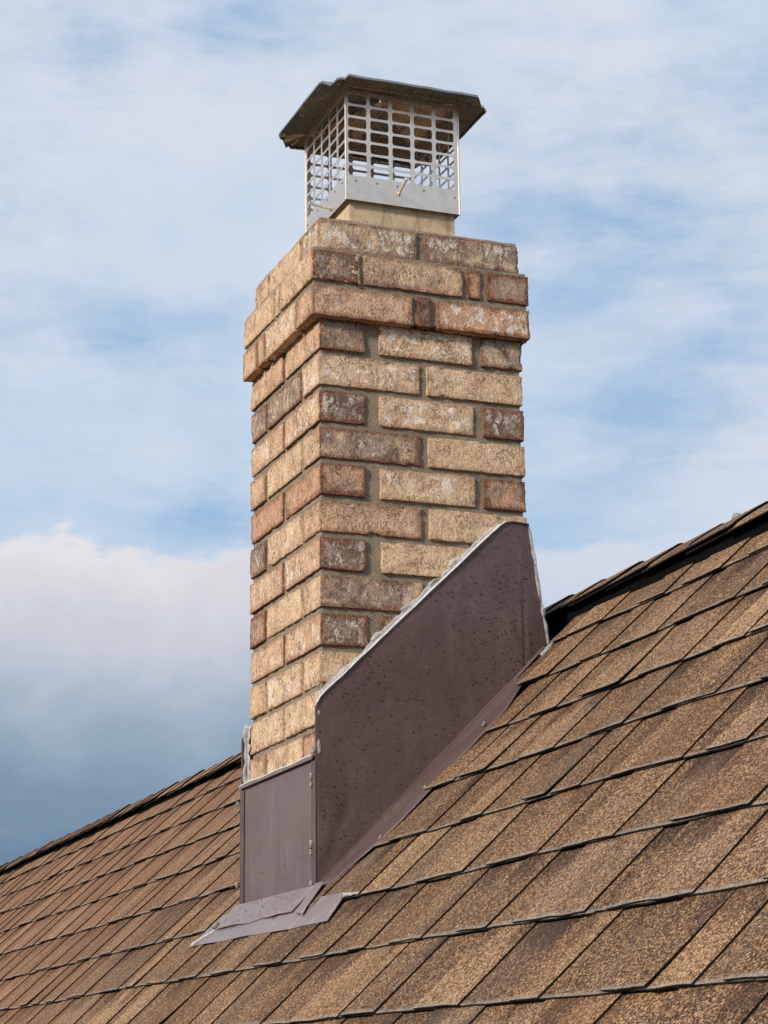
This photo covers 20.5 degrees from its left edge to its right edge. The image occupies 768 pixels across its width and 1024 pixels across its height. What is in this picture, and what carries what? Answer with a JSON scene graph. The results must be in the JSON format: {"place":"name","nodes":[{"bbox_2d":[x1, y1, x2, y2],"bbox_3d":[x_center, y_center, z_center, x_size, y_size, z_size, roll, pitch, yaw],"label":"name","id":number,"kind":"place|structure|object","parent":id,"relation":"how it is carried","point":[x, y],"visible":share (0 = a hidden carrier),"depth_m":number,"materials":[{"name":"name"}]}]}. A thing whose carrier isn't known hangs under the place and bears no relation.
{"place":"outdoors","nodes":[
{"label":"outdoors","id":0,"kind":"place"},
{"bbox_2d":[0,501,767,1023],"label":"roof","id":1,"kind":"structure","parent":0,"point":[578,835],"depth_m":2.95,"materials":[{"name":"beige"}]},
{"bbox_2d":[189,199,555,946],"bbox_3d":[0.021,0.061,3.860,0.533,1.404,0.832,5,-16,-21],"label":"brick chimney","id":2,"kind":"object","parent":1,"relation":"on","point":[399,635],"visible":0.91,"depth_m":3.82,"materials":[{"name":"brick"}]},
{"bbox_2d":[279,74,486,232],"bbox_3d":[-0.003,-0.682,4.171,0.349,0.271,0.343,5,-16,-21],"label":"chimney cap","id":3,"kind":"object","parent":2,"relation":"on","point":[351,118],"visible":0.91,"depth_m":4.11,"materials":[{"name":"silver metal"}]},
{"bbox_2d":[0,0,767,865],"label":"sky","id":4,"kind":"structure","parent":0,"point":[150,186],"materials":[{"name":"blue"}]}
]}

